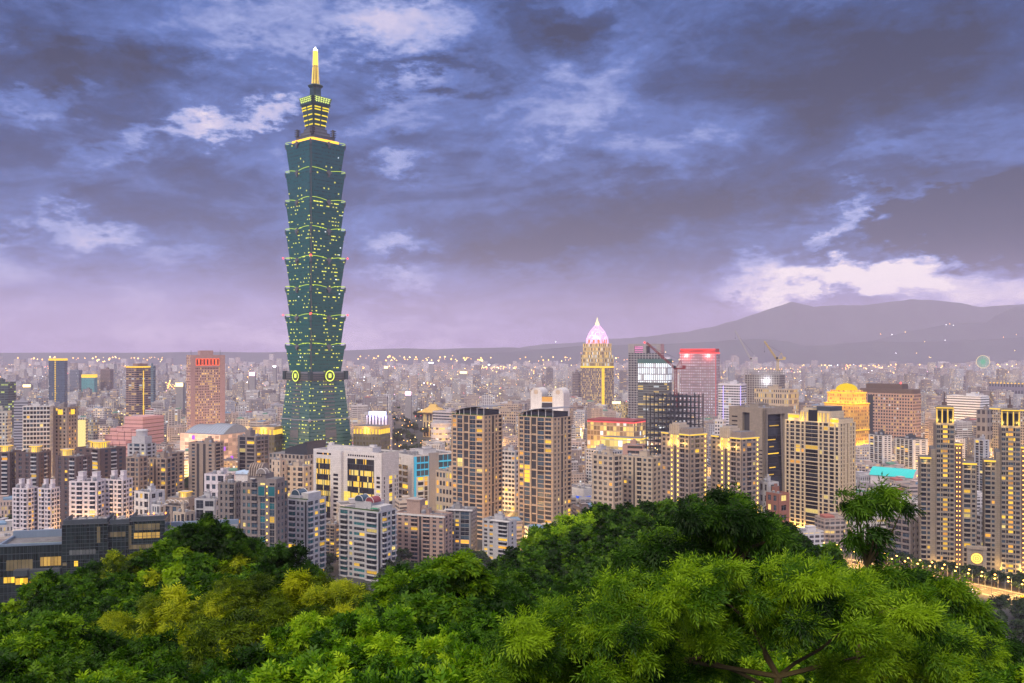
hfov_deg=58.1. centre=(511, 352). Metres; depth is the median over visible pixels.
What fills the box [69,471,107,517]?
apartment block
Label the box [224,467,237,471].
city building
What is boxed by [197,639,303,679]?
bush
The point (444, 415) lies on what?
office tower
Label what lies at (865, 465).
city building
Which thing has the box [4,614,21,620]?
tree
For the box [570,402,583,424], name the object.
office tower
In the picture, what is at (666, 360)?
tower crane
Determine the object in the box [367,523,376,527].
window
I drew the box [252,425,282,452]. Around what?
podium hall
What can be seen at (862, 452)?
city building
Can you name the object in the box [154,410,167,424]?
city building
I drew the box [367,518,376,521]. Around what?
window
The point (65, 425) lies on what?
office tower
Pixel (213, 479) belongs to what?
apartment block
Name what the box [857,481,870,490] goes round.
city building
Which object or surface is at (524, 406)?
city building
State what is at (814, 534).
city building
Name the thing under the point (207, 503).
window
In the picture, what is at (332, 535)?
apartment block
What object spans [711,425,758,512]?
apartment tower
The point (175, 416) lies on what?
city building
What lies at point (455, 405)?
city building
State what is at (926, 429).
city building
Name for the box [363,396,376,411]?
city building
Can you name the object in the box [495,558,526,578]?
tree
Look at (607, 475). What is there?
apartment block
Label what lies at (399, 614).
bush
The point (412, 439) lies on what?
city tree
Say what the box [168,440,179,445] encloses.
city building
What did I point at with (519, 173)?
sky
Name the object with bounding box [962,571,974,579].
city tree
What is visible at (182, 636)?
willowy tree
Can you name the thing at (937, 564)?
city tree
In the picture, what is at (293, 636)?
bush
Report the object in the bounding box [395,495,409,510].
city building
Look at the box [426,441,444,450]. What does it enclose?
city building
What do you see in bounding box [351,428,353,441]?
city building
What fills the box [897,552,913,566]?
city tree
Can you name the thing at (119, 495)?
apartment block
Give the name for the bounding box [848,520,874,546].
city building
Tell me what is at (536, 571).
tree
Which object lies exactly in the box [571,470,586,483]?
city building
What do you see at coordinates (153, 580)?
tree
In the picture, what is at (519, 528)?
city building
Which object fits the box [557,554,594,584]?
tree
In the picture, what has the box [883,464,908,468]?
city building
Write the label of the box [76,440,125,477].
apartment block
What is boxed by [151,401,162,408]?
city building
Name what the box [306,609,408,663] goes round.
bush
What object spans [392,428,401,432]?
city tree
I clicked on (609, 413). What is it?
city building
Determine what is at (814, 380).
distant city
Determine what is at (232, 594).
willowy tree
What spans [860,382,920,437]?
office tower
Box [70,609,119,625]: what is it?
willowy tree
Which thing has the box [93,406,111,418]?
city building
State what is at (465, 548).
city tree
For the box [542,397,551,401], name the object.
window
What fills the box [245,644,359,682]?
bush
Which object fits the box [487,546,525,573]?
tree
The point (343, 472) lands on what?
office building
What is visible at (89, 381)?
office tower
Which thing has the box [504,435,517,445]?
city building
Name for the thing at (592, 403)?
city building
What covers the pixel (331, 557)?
city tree
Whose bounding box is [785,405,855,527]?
apartment tower
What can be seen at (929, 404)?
city building
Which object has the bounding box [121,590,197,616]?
tree
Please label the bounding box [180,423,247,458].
shopping mall
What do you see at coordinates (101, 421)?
city building
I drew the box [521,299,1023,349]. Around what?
mountain
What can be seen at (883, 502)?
windblown tree
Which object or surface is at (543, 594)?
tree
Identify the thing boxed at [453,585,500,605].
tree
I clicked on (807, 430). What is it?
window
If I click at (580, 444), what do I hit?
city building
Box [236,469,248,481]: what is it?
hall
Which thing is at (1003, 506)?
apartment tower
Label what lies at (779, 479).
window
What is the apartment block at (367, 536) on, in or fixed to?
on the ground
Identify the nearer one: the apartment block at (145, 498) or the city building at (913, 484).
the apartment block at (145, 498)
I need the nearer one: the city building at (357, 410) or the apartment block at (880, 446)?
the apartment block at (880, 446)
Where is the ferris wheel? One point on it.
(982, 361)
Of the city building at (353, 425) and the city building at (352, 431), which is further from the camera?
the city building at (353, 425)
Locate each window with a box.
[6,560,9,570]
[10,560,13,570]
[25,559,28,568]
[29,559,32,568]
[97,527,99,542]
[129,525,130,544]
[196,500,202,507]
[196,510,202,517]
[205,501,213,506]
[260,503,264,508]
[260,523,264,528]
[367,513,376,516]
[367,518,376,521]
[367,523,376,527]
[367,529,376,532]
[367,555,376,558]
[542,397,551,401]
[542,403,551,407]
[768,414,782,421]
[768,421,780,428]
[768,428,780,435]
[768,435,780,442]
[768,442,780,449]
[768,449,780,456]
[768,456,780,462]
[768,463,781,469]
[768,470,781,476]
[771,476,781,482]
[806,422,817,425]
[806,425,817,429]
[806,429,817,433]
[806,433,817,437]
[806,437,817,441]
[806,442,817,445]
[806,445,817,449]
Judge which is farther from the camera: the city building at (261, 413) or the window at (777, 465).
the city building at (261, 413)
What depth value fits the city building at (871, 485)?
890.45 m
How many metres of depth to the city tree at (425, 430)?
1637.12 m
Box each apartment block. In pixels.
[0,445,21,495]
[12,478,37,529]
[15,445,50,487]
[38,478,59,529]
[55,448,91,528]
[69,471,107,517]
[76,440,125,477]
[105,470,132,517]
[126,451,147,506]
[127,429,155,456]
[134,483,164,514]
[148,451,175,500]
[152,497,167,513]
[156,446,183,491]
[163,490,195,524]
[173,501,194,520]
[188,436,223,497]
[195,489,217,520]
[204,467,235,495]
[218,473,241,527]
[238,428,268,470]
[241,462,287,546]
[271,454,286,479]
[287,459,312,496]
[288,488,325,569]
[326,517,338,561]
[339,494,396,581]
[396,497,452,564]
[436,465,450,510]
[444,501,476,554]
[482,511,516,559]
[502,445,517,511]
[586,444,622,482]
[592,447,622,509]
[623,448,660,506]
[715,413,725,434]
[759,474,778,512]
[766,483,789,522]
[869,429,891,466]
[886,512,917,562]
[895,433,927,469]
[974,434,988,492]
[977,507,981,545]
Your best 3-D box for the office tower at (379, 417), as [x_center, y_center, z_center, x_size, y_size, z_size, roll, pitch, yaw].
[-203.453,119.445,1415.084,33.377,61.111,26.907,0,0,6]
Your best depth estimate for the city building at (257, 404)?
1871.58 m
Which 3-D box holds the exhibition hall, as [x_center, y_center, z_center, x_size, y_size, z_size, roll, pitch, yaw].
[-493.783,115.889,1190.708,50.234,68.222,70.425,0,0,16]
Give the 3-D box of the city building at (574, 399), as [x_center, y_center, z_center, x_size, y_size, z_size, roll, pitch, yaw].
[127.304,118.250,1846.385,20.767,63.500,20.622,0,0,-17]
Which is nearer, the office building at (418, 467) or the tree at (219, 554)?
the tree at (219, 554)
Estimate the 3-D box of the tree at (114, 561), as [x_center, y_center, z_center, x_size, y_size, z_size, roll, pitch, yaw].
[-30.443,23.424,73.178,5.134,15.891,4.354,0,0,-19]
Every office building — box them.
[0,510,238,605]
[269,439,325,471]
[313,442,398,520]
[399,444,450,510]
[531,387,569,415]
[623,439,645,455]
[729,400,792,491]
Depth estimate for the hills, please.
9813.81 m
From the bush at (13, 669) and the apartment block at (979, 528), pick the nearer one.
the bush at (13, 669)
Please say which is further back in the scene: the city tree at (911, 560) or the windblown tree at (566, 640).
the city tree at (911, 560)
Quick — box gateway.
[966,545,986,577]
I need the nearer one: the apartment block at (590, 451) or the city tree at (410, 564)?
the city tree at (410, 564)
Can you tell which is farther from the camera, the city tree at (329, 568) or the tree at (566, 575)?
the city tree at (329, 568)
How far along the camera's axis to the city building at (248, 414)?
1594.78 m
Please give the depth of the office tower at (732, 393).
1362.33 m
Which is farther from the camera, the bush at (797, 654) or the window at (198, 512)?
the window at (198, 512)
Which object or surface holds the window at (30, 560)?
in the office building at (72, 544)
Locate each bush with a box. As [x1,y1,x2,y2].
[0,607,105,660]
[0,614,31,662]
[0,647,65,682]
[22,651,117,682]
[47,674,94,682]
[64,619,139,662]
[70,656,196,682]
[104,628,188,672]
[137,658,227,682]
[181,624,237,675]
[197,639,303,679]
[204,666,262,682]
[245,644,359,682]
[261,609,333,658]
[301,662,374,682]
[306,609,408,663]
[323,630,413,674]
[351,663,475,682]
[380,603,451,654]
[393,634,486,681]
[417,609,502,657]
[449,636,530,670]
[718,666,761,682]
[720,641,815,682]
[751,656,804,682]
[783,635,880,682]
[809,665,881,682]
[873,668,930,682]
[990,667,1016,682]
[1000,662,1023,682]
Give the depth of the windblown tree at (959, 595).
19.42 m
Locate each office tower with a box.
[0,378,15,436]
[0,406,11,444]
[14,397,30,449]
[23,402,52,476]
[49,358,67,403]
[53,402,77,476]
[70,368,81,391]
[78,419,87,447]
[81,374,96,391]
[88,413,97,445]
[100,367,113,393]
[126,363,150,415]
[151,363,155,401]
[186,350,224,430]
[367,411,391,449]
[433,408,454,422]
[493,407,526,434]
[500,401,521,410]
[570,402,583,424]
[572,370,580,396]
[580,318,613,408]
[613,402,627,417]
[628,342,663,418]
[637,359,671,438]
[679,349,719,417]
[718,380,745,424]
[745,370,784,404]
[754,384,798,412]
[824,383,869,444]
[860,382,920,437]
[947,392,988,420]
[976,405,991,451]
[989,382,1023,395]
[989,407,1023,451]
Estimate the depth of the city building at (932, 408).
1636.49 m
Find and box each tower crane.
[646,342,685,403]
[735,330,757,370]
[764,341,785,371]
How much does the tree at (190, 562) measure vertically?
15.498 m
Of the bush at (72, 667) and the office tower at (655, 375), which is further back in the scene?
the office tower at (655, 375)
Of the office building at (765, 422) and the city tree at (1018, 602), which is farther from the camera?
the office building at (765, 422)
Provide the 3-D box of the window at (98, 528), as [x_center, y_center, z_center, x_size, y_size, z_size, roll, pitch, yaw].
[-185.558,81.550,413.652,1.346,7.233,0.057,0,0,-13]
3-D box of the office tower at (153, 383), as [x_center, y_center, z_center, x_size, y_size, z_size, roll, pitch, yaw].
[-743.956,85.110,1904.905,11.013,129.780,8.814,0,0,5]
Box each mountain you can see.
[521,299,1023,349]
[868,306,1023,341]
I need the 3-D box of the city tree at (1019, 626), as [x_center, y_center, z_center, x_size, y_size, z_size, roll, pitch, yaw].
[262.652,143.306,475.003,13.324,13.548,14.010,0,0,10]
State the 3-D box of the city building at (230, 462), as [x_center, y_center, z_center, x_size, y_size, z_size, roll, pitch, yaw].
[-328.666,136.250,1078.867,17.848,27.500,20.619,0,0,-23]
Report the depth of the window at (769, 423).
872.57 m
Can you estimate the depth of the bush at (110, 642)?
24.02 m
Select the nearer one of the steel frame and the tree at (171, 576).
the tree at (171, 576)
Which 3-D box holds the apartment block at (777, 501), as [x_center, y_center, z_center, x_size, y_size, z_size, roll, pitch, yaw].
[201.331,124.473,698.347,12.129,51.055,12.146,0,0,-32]
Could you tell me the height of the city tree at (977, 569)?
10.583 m
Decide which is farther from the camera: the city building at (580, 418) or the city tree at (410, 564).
the city building at (580, 418)
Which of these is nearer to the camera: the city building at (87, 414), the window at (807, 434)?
the window at (807, 434)
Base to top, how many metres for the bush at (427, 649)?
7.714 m
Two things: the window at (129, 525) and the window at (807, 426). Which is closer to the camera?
the window at (129, 525)
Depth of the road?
582.04 m
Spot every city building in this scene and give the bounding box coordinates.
[0,495,11,516]
[0,519,11,531]
[0,529,21,538]
[36,396,47,404]
[79,407,88,415]
[84,410,92,417]
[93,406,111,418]
[98,418,105,425]
[112,413,122,425]
[119,409,125,424]
[145,408,162,414]
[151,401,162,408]
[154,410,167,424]
[167,424,185,441]
[168,407,181,425]
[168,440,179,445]
[171,433,179,441]
[176,448,187,478]
[224,457,237,468]
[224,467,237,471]
[225,400,234,411]
[225,411,234,422]
[231,411,239,423]
[235,417,254,428]
[238,411,252,417]
[249,398,264,411]
[250,420,268,427]
[253,411,265,417]
[255,415,272,423]
[256,412,267,415]
[264,408,276,420]
[267,411,275,421]
[270,403,283,408]
[337,498,354,521]
[350,404,367,432]
[351,422,366,427]
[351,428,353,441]
[361,412,368,422]
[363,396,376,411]
[371,406,384,410]
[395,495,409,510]
[422,439,442,445]
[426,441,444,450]
[451,402,464,409]
[502,423,514,434]
[502,427,513,436]
[502,444,517,449]
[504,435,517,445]
[505,516,522,542]
[514,402,527,409]
[516,416,517,435]
[522,399,530,409]
[524,522,553,538]
[570,396,581,405]
[571,439,584,460]
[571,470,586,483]
[571,483,591,493]
[573,502,591,515]
[574,409,586,437]
[578,461,585,473]
[582,400,594,406]
[582,401,590,406]
[587,406,602,418]
[594,403,607,408]
[603,409,615,417]
[696,418,711,425]
[701,415,717,418]
[704,419,714,426]
[798,525,823,545]
[799,401,815,412]
[801,404,819,409]
[815,512,847,550]
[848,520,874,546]
[856,444,868,461]
[856,460,880,471]
[856,471,869,485]
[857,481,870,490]
[868,482,892,488]
[873,513,891,528]
[874,486,906,496]
[882,461,904,466]
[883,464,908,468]
[884,476,909,485]
[896,480,917,498]
[925,411,935,420]
[925,421,928,453]
[927,401,937,411]
[929,405,935,411]
[929,418,935,444]
[954,420,971,449]
[960,418,975,435]
[977,491,981,512]
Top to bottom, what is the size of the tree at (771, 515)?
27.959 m
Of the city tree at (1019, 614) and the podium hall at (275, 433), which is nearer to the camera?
the city tree at (1019, 614)
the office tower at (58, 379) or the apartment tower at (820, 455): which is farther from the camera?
the office tower at (58, 379)
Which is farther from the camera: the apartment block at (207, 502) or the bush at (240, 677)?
the apartment block at (207, 502)
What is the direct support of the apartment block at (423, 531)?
on the ground
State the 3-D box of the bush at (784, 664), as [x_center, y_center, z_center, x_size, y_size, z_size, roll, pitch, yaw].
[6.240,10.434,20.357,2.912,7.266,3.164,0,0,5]
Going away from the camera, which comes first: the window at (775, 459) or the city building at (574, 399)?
the window at (775, 459)
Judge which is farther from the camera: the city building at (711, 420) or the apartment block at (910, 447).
the city building at (711, 420)
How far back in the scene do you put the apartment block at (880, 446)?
1055.43 m
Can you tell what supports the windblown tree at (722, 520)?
on the hill
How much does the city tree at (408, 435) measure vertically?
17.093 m
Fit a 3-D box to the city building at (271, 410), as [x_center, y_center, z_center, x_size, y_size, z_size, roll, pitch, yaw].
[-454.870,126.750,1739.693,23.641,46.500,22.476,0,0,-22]
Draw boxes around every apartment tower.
[451,405,503,539]
[517,407,572,536]
[661,422,706,501]
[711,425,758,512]
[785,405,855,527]
[918,393,976,570]
[982,395,1023,574]
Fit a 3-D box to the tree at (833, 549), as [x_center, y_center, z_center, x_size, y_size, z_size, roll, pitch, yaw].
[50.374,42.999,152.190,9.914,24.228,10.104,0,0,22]
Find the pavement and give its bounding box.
[844,558,1023,599]
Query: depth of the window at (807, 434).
735.86 m
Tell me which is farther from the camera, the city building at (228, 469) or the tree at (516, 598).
the city building at (228, 469)
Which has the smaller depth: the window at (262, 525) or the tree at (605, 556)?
the tree at (605, 556)
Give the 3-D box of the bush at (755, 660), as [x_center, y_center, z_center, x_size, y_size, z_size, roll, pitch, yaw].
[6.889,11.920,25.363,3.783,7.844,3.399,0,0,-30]
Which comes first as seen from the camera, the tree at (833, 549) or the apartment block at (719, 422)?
the tree at (833, 549)
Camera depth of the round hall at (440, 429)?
1398.60 m
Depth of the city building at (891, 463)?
1037.08 m
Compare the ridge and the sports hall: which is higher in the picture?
the ridge
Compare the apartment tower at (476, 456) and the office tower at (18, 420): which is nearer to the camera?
the apartment tower at (476, 456)
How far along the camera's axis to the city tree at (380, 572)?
586.13 m
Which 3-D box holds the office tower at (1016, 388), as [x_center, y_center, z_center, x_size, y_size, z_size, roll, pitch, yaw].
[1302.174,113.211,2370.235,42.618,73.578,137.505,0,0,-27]
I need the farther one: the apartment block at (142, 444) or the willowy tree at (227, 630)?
the apartment block at (142, 444)
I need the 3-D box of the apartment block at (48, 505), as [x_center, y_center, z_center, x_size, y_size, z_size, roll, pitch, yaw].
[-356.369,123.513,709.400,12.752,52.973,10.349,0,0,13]
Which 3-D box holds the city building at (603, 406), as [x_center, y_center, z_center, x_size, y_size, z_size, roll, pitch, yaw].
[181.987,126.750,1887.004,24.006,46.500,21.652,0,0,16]
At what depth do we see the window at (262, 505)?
567.65 m
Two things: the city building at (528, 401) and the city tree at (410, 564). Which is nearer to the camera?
the city tree at (410, 564)
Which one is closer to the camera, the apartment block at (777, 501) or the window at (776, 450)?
the apartment block at (777, 501)
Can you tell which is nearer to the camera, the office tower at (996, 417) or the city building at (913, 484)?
the city building at (913, 484)
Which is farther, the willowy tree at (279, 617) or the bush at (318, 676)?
the willowy tree at (279, 617)
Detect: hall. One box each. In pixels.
[105,415,163,455]
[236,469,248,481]
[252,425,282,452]
[353,424,389,449]
[418,404,444,436]
[431,420,450,450]
[587,417,645,447]
[601,436,647,449]
[869,466,917,483]
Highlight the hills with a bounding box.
[0,347,538,365]
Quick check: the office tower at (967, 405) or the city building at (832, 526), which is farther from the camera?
the office tower at (967, 405)
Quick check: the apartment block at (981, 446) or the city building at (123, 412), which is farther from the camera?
the city building at (123, 412)
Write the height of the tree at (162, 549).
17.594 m
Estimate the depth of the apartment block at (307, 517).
603.67 m
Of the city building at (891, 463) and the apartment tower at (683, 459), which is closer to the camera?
the apartment tower at (683, 459)
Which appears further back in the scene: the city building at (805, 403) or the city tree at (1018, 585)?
the city building at (805, 403)
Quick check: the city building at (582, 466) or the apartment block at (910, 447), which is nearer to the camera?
the apartment block at (910, 447)
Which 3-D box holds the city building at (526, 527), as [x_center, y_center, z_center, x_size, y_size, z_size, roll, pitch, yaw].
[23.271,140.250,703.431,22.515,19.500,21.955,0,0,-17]
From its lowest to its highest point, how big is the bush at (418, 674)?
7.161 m
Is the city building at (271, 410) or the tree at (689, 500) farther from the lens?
the city building at (271, 410)
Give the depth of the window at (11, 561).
406.92 m
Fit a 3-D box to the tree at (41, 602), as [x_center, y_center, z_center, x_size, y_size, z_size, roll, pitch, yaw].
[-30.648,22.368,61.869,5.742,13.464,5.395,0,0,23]
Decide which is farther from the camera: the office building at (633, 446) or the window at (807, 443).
the office building at (633, 446)
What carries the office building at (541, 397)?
on the ground
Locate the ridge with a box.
[459,337,1023,366]
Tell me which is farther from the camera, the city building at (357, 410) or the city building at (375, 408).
the city building at (375, 408)
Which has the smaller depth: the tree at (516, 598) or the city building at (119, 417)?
the tree at (516, 598)
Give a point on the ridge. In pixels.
(999, 351)
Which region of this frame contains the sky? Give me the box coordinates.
[0,0,1023,352]
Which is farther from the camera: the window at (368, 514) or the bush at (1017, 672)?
the window at (368, 514)
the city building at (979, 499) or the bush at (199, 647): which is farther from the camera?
the city building at (979, 499)
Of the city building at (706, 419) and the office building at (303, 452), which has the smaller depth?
the office building at (303, 452)
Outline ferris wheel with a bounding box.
[976,355,989,370]
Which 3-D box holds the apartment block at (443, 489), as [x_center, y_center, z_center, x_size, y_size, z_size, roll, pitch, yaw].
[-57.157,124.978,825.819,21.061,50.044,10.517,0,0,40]
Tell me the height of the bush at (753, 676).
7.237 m
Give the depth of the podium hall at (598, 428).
1282.98 m
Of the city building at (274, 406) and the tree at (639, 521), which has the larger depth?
the city building at (274, 406)
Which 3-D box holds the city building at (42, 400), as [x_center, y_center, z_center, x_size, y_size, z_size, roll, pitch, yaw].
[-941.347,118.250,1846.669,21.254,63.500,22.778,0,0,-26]
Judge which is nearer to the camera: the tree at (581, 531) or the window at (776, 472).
the tree at (581, 531)
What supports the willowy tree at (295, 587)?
on the hill
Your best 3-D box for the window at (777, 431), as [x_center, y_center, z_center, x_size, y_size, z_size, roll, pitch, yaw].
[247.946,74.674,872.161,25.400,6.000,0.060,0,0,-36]
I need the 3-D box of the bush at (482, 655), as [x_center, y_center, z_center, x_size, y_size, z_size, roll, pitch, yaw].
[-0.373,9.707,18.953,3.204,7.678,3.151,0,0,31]
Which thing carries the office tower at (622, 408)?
on the ground
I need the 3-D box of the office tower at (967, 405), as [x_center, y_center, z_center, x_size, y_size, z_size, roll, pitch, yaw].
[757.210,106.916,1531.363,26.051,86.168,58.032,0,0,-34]
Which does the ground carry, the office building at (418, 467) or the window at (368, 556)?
the office building at (418, 467)
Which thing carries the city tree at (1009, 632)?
on the ground
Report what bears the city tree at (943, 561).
on the ground
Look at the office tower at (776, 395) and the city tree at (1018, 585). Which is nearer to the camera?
the city tree at (1018, 585)
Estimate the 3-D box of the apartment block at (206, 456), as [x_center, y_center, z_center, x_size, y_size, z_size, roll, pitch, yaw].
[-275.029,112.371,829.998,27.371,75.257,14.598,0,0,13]
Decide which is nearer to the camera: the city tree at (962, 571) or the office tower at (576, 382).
the city tree at (962, 571)
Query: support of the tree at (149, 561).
on the hill
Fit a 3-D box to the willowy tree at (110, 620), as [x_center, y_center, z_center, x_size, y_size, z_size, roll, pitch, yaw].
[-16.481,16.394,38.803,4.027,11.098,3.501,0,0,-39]
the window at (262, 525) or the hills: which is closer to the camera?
the window at (262, 525)
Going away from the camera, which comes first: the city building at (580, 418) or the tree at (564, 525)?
the tree at (564, 525)
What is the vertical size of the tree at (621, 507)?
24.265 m
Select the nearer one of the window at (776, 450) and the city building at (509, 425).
the window at (776, 450)
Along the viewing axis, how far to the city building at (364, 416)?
1489.71 m
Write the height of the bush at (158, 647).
8.157 m
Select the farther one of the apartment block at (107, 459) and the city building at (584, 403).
the city building at (584, 403)
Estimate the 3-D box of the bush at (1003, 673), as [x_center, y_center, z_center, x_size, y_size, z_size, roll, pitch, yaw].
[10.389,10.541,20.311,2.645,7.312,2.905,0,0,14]
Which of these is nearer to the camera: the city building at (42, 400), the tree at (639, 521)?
the tree at (639, 521)
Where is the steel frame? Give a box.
[646,392,703,455]
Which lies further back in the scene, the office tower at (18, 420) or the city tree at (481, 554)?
the office tower at (18, 420)
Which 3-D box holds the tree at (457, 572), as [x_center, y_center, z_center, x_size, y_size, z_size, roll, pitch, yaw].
[-2.768,12.820,32.785,4.852,11.629,3.829,0,0,-35]
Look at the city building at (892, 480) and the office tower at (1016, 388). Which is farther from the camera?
the office tower at (1016, 388)
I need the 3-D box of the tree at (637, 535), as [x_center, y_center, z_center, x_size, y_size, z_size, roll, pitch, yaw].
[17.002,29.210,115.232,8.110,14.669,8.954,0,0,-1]
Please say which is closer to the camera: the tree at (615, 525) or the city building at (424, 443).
the tree at (615, 525)
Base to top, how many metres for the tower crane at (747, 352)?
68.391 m
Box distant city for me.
[0,354,1023,514]
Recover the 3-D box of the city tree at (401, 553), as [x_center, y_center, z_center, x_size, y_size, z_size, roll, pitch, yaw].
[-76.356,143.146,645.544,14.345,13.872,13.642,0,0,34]
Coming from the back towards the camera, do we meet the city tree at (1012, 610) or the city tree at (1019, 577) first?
the city tree at (1019, 577)
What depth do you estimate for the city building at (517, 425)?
1438.09 m
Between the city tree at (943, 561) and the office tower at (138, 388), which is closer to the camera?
the city tree at (943, 561)
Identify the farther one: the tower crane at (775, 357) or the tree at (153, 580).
the tower crane at (775, 357)
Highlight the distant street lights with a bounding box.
[5,355,1016,453]
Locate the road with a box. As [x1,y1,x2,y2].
[845,559,1023,599]
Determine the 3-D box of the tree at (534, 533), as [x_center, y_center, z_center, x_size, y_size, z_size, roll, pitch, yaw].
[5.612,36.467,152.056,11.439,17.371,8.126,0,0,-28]
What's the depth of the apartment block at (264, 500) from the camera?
568.92 m
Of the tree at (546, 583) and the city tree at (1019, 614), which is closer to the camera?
the tree at (546, 583)
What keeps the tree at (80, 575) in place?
on the hill
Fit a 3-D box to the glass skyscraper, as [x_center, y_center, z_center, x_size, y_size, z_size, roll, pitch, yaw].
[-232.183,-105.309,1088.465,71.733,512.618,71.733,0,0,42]
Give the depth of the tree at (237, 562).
64.27 m
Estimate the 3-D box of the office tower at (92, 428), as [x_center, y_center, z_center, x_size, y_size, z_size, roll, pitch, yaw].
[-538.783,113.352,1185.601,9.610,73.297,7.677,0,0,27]
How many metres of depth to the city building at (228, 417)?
1663.48 m
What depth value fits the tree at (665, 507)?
145.59 m
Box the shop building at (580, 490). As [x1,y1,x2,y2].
[572,483,591,502]
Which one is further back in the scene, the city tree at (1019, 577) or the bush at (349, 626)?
the city tree at (1019, 577)
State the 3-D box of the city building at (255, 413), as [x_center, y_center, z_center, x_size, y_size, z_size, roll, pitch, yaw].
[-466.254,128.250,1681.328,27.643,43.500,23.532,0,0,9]
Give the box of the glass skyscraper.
[280,47,351,450]
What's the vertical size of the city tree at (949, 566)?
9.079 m
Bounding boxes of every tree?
[0,597,24,618]
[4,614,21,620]
[15,567,69,606]
[17,585,76,621]
[47,576,130,614]
[50,559,105,593]
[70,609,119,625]
[72,592,135,618]
[88,610,139,634]
[98,546,146,581]
[98,569,156,599]
[107,620,203,647]
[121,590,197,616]
[129,546,161,573]
[130,581,214,636]
[141,568,166,592]
[144,563,225,602]
[150,546,233,577]
[152,524,197,562]
[167,522,210,551]
[173,511,233,552]
[184,533,243,561]
[184,571,296,625]
[185,573,261,601]
[185,606,265,652]
[196,516,234,528]
[209,525,256,555]
[211,552,260,575]
[235,600,333,647]
[241,537,269,557]
[242,559,298,590]
[251,536,313,574]
[253,567,334,609]
[297,577,373,612]
[299,559,328,584]
[320,604,362,618]
[324,564,333,572]
[326,553,337,562]
[354,593,418,618]
[358,562,413,608]
[369,548,498,606]
[372,588,480,632]
[376,567,385,578]
[384,557,402,567]
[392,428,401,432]
[392,434,403,446]
[395,560,414,568]
[396,548,412,558]
[401,429,409,433]
[405,433,414,438]
[409,423,418,432]
[409,436,417,442]
[420,427,428,436]
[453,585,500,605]
[458,547,473,553]
[458,597,517,623]
[464,545,1014,682]
[472,550,487,559]
[480,556,491,565]
[481,561,496,573]
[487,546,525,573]
[491,576,539,606]
[491,589,542,619]
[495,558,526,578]
[499,565,541,594]
[516,520,555,560]
[518,533,576,565]
[521,560,562,580]
[531,587,562,605]
[532,573,564,589]
[540,545,582,570]
[549,511,596,544]
[549,577,595,598]
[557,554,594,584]
[560,522,615,548]
[569,567,614,584]
[576,528,634,564]
[581,502,616,526]
[592,548,646,576]
[602,510,631,539]
[608,478,820,612]
[610,501,635,518]
[619,529,649,550]
[627,510,663,532]
[628,497,680,521]
[656,493,706,511]
[730,610,792,653]
[765,509,792,526]
[782,520,813,553]
[804,540,847,567]
[832,473,925,663]
[876,551,1023,665]
[886,552,897,564]
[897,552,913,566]
[908,558,920,566]
[917,559,930,567]
[935,561,944,574]
[939,560,956,564]
[944,561,956,573]
[944,565,955,571]
[958,568,970,578]
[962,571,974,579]
[971,566,986,581]
[977,571,989,584]
[985,570,1003,586]
[988,594,1013,609]
[992,612,1007,623]
[996,619,1010,635]
[1004,574,1015,586]
[1009,605,1023,614]
[1009,618,1023,634]
[1011,596,1023,608]
[1012,573,1023,581]
[1012,607,1023,620]
[1013,637,1023,656]
[1015,582,1023,592]
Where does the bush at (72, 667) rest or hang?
on the hill
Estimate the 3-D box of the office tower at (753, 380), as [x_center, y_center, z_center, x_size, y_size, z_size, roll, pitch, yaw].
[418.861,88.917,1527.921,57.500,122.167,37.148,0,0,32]
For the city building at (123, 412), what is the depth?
1871.09 m
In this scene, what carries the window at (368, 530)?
in the apartment block at (367, 536)
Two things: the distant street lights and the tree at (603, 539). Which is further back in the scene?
the distant street lights
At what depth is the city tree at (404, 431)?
1622.66 m
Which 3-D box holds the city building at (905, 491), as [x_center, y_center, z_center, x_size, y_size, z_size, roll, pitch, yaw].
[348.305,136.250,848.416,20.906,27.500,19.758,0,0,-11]
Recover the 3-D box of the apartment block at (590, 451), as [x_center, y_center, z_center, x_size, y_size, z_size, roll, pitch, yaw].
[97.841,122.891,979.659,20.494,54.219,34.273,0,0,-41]
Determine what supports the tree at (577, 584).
on the hill
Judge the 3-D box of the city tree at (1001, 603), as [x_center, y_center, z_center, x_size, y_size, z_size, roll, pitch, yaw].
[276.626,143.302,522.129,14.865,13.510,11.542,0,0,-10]
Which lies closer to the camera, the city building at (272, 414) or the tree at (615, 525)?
the tree at (615, 525)
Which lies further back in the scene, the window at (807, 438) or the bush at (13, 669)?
the window at (807, 438)
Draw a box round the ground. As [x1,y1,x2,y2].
[184,417,1023,642]
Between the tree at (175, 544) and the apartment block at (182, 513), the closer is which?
the tree at (175, 544)
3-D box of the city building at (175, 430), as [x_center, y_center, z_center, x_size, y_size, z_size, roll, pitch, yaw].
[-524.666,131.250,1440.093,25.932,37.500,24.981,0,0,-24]
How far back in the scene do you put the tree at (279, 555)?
72.72 m
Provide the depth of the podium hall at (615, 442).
1206.97 m

